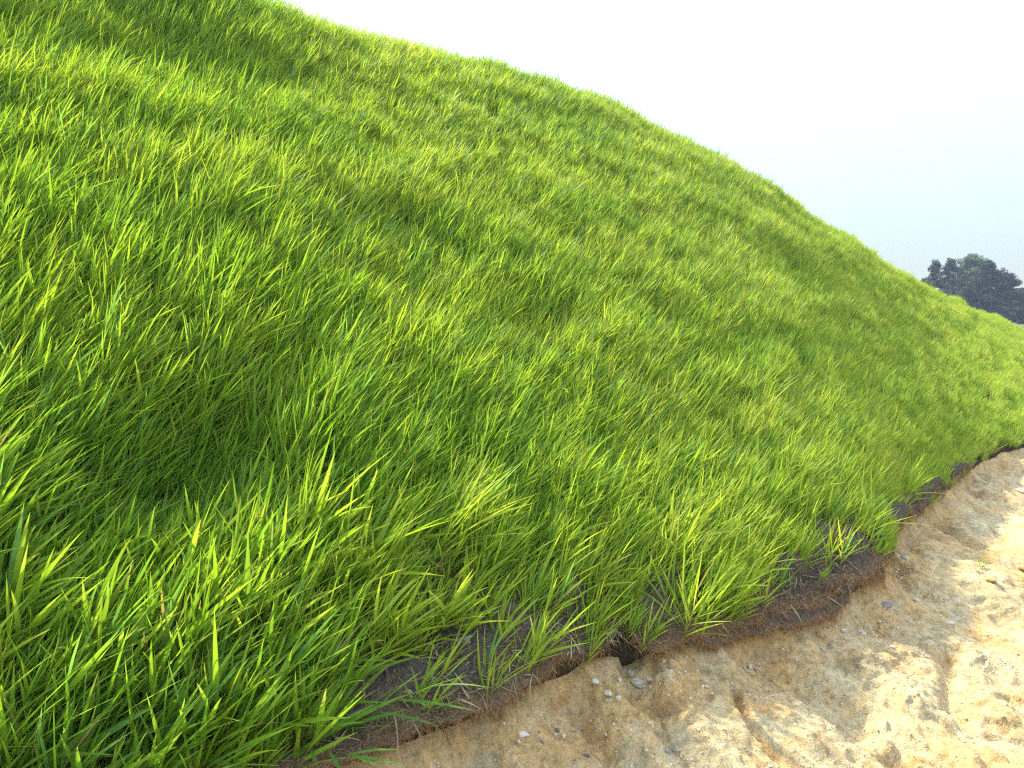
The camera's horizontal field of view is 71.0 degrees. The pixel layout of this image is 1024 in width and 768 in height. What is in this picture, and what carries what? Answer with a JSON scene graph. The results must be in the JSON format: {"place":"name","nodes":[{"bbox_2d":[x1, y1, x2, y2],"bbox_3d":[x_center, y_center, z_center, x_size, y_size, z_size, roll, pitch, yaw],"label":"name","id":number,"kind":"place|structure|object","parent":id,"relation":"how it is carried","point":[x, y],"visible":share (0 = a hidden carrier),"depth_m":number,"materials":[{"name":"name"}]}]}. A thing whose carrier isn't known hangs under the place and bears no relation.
{"place":"outdoors","nodes":[
{"label":"outdoors","id":0,"kind":"place"},
{"bbox_2d":[0,0,1023,767],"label":"hillside","id":1,"kind":"structure","parent":0,"point":[631,652],"depth_m":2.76,"materials":[{"name":"green plant"}]},
{"bbox_2d":[10,506,615,767],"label":"erosion mat","id":2,"kind":"object","parent":1,"relation":"on","point":[380,738],"visible":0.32,"depth_m":2.29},
{"bbox_2d":[455,635,472,643],"bbox_3d":[-0.163,0.870,2.418,0.071,0.042,0.051,-1,4,-12],"label":"clod","id":3,"kind":"object","parent":2,"relation":"on","point":[466,638],"visible":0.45,"depth_m":2.41,"materials":[{"name":"grey soil"}]},
{"bbox_2d":[477,621,536,701],"bbox_3d":[-0.056,0.891,2.362,0.191,0.243,0.302,-3,5,-34],"label":"grass tuft","id":4,"kind":"object","parent":2,"relation":"on","point":[492,649],"visible":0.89,"depth_m":2.33,"materials":[{"name":"green plant"}]},
{"bbox_2d":[509,571,595,676],"bbox_3d":[0.156,0.816,2.459,0.308,0.341,0.315,1,4,10],"label":"grass tuft","id":5,"kind":"object","parent":2,"relation":"on","point":[537,654],"visible":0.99,"depth_m":2.44,"materials":[{"name":"green plant"}]},
{"bbox_2d":[568,573,632,642],"bbox_3d":[0.333,0.825,2.662,0.267,0.280,0.286,0,4,0],"label":"grass tuft","id":6,"kind":"object","parent":2,"relation":"on","point":[607,609],"visible":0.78,"depth_m":2.65,"materials":[{"name":"green plant"}]},
{"bbox_2d":[280,744,407,767],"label":"trailing grass stem","id":7,"kind":"object","parent":1,"relation":"on","point":[360,757],"visible":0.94,"depth_m":1.90,"materials":[{"name":"green plant"}]},
{"bbox_2d":[339,653,483,731],"bbox_3d":[-0.355,0.904,2.044,0.578,0.236,0.120,0,4,0],"label":"trailing grass stem","id":8,"kind":"object","parent":1,"relation":"on","point":[382,715],"visible":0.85,"depth_m":2.04,"materials":[{"name":"green plant"}]},
{"bbox_2d":[411,430,539,610],"bbox_3d":[-0.158,0.509,2.685,0.526,0.679,0.744,1,4,13],"label":"grass tussock","id":9,"kind":"object","parent":1,"relation":"on","point":[457,524],"depth_m":2.64,"materials":[{"name":"green plant"}]},
{"bbox_2d":[226,456,969,767],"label":"thatch","id":10,"kind":"object","parent":1,"relation":"on","point":[526,674],"visible":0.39,"depth_m":2.45,"materials":[{"name":"brown plant"}]},
{"bbox_2d":[617,480,889,667],"bbox_3d":[1.195,0.781,3.368,2.053,0.642,0.749,-3,5,-35],"label":"erosion mat","id":11,"kind":"object","parent":1,"relation":"on","point":[816,611],"visible":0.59,"depth_m":3.06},
{"bbox_2d":[634,530,755,639],"bbox_3d":[0.705,0.768,2.796,0.455,0.411,0.412,3,5,36],"label":"grass tuft","id":12,"kind":"object","parent":11,"relation":"on","point":[702,603],"visible":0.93,"depth_m":2.78,"materials":[{"name":"green plant"}]},
{"bbox_2d":[690,531,766,606],"bbox_3d":[0.853,0.733,2.965,0.299,0.346,0.331,-1,4,-7],"label":"grass tuft","id":13,"kind":"object","parent":11,"relation":"on","point":[729,563],"visible":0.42,"depth_m":2.88,"materials":[{"name":"green plant"}]},
{"bbox_2d":[716,551,773,612],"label":"grass tuft","id":14,"kind":"object","parent":11,"relation":"on","point":[747,582],"visible":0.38,"depth_m":2.90,"materials":[{"name":"green plant"}]},
{"bbox_2d":[807,512,866,568],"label":"grass tuft","id":15,"kind":"object","parent":1,"relation":"on","point":[836,548],"visible":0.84,"depth_m":3.38,"materials":[{"name":"green plant"}]},
{"bbox_2d":[846,464,922,540],"bbox_3d":[1.911,0.617,3.803,0.370,0.414,0.489,-2,5,-23],"label":"grass tuft","id":16,"kind":"object","parent":1,"relation":"on","point":[866,509],"visible":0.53,"depth_m":3.74,"materials":[{"name":"green plant"}]},
{"bbox_2d":[899,453,947,499],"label":"grass tuft","id":17,"kind":"object","parent":1,"relation":"on","point":[909,481],"visible":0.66,"depth_m":4.74,"materials":[{"name":"green plant"}]},
{"bbox_2d":[276,0,1023,323],"label":"sky","id":18,"kind":"structure","parent":0,"point":[899,124],"materials":[{"name":"white"}]},
{"bbox_2d":[342,324,1023,767],"bbox_3d":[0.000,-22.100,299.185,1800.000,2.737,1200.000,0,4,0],"label":"ground","id":19,"kind":"structure","parent":0,"point":[994,536],"depth_m":2.71,"materials":[{"name":"beige sand"}]},
{"bbox_2d":[591,678,598,684],"bbox_3d":[0.297,1.066,2.570,0.032,0.020,0.023,4,6,44],"label":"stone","id":20,"kind":"object","parent":19,"relation":"on","point":[595,682],"visible":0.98,"depth_m":2.56,"materials":[{"name":"white stone"}]},
{"bbox_2d":[604,690,611,696],"bbox_3d":[0.341,1.102,2.551,0.031,0.026,0.039,0,4,-1],"label":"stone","id":21,"kind":"object","parent":19,"relation":"on","point":[607,693],"visible":0.98,"depth_m":2.54,"materials":[{"name":"white stone"}]},
{"bbox_2d":[593,681,626,711],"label":"grass seedling","id":22,"kind":"object","parent":19,"relation":"on","point":[607,697],"depth_m":2.52,"materials":[{"name":"green plant"}]},
{"bbox_2d":[627,667,636,676],"bbox_3d":[0.455,1.103,2.748,0.039,0.024,0.058,3,5,33],"label":"clod","id":23,"kind":"object","parent":19,"relation":"on","point":[631,672],"visible":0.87,"depth_m":2.73,"materials":[{"name":"grey stone"}]},
{"bbox_2d":[631,677,644,687],"bbox_3d":[0.479,1.128,2.707,0.064,0.030,0.040,6,11,20],"label":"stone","id":24,"kind":"object","parent":19,"relation":"on","point":[638,682],"visible":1,"depth_m":2.70,"materials":[{"name":"grey stone"}]},
{"bbox_2d":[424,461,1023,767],"bbox_3d":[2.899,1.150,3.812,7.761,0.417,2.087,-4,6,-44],"label":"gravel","id":25,"kind":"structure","parent":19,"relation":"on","point":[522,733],"depth_m":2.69,"materials":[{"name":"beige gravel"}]},
{"bbox_2d":[881,601,892,607],"bbox_3d":[1.796,1.060,3.452,0.065,0.025,0.068,3,5,34],"label":"stone","id":26,"kind":"object","parent":19,"relation":"on","point":[887,604],"visible":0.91,"depth_m":3.43,"materials":[{"name":"grey stone"}]},
{"bbox_2d":[854,441,974,570],"bbox_3d":[2.933,0.675,5.180,0.422,0.513,4.071,3,6,39],"label":"erosion mat","id":27,"kind":"object","parent":19,"relation":"on","point":[903,510],"visible":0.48,"depth_m":4.78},
{"bbox_2d":[876,538,903,557],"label":"grass tuft","id":28,"kind":"object","parent":27,"relation":"on","point":[886,545],"visible":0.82,"depth_m":3.64,"materials":[{"name":"green plant"}]},
{"bbox_2d":[920,277,936,288],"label":"shrub","id":29,"kind":"object","parent":19,"relation":"on","point":[924,280],"visible":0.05,"depth_m":103.43,"materials":[{"name":"green plant"}]},
{"bbox_2d":[926,259,944,289],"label":"conifer tree","id":30,"kind":"object","parent":19,"relation":"on","point":[935,276],"visible":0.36,"depth_m":104.78,"materials":[{"name":"green plant"}]},
{"bbox_2d":[938,289,953,296],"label":"shrub","id":31,"kind":"object","parent":19,"relation":"on","point":[944,291],"visible":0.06,"depth_m":101.78,"materials":[{"name":"green plant"}]},
{"bbox_2d":[939,257,961,296],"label":"conifer tree","id":32,"kind":"object","parent":19,"relation":"on","point":[947,268],"visible":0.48,"depth_m":108.39,"materials":[{"name":"green plant"}]},
{"bbox_2d":[955,287,983,309],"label":"shrub","id":33,"kind":"object","parent":19,"relation":"on","point":[969,296],"visible":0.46,"depth_m":100.77,"materials":[{"name":"green plant"}]},
{"bbox_2d":[951,253,996,287],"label":"broadleaf tree","id":34,"kind":"object","parent":19,"relation":"on","point":[972,263],"visible":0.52,"depth_m":111.35,"materials":[{"name":"green plant"}]},
{"bbox_2d":[973,556,988,567],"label":"grass seedling","id":35,"kind":"object","parent":19,"relation":"on","point":[979,564],"depth_m":4.03,"materials":[{"name":"green plant"}]},
{"bbox_2d":[977,294,1005,313],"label":"shrub","id":36,"kind":"object","parent":19,"relation":"on","point":[987,301],"visible":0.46,"depth_m":100.27,"materials":[{"name":"green plant"}]},
{"bbox_2d":[985,576,997,582],"bbox_3d":[2.576,1.054,3.860,0.043,0.033,0.062,5,-1,-40],"label":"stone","id":37,"kind":"object","parent":19,"relation":"on","point":[990,579],"visible":1,"depth_m":3.85,"materials":[{"name":"beige stone"}]},
{"bbox_2d":[968,259,1015,306],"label":"broadleaf tree","id":38,"kind":"object","parent":19,"relation":"on","point":[987,273],"visible":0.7,"depth_m":106.06,"materials":[{"name":"green plant"}]},
{"bbox_2d":[988,305,1012,318],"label":"shrub","id":39,"kind":"object","parent":19,"relation":"on","point":[997,310],"visible":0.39,"depth_m":100.35,"materials":[{"name":"green plant"}]},
{"bbox_2d":[986,272,1023,307],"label":"broadleaf tree","id":40,"kind":"object","parent":19,"relation":"on","point":[1003,288],"visible":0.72,"depth_m":104.45,"materials":[{"name":"green plant"}]},
{"bbox_2d":[1001,288,1023,322],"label":"broadleaf tree","id":41,"kind":"object","parent":19,"relation":"on","point":[1016,300],"visible":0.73,"depth_m":102.80,"materials":[{"name":"green plant"}]},
{"bbox_2d":[1005,307,1023,323],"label":"shrub","id":42,"kind":"object","parent":19,"relation":"on","point":[1016,314],"visible":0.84,"depth_m":99.75,"materials":[{"name":"green plant"}]},
{"bbox_2d":[1015,488,1023,493],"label":"stone","id":43,"kind":"object","parent":19,"relation":"on","point":[1021,491],"visible":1,"depth_m":6.19,"materials":[{"name":"white stone"}]},
{"bbox_2d":[1016,564,1023,570],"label":"clod","id":44,"kind":"object","parent":19,"relation":"on","point":[1020,567],"visible":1,"depth_m":4.47,"materials":[{"name":"beige soil"}]}
]}

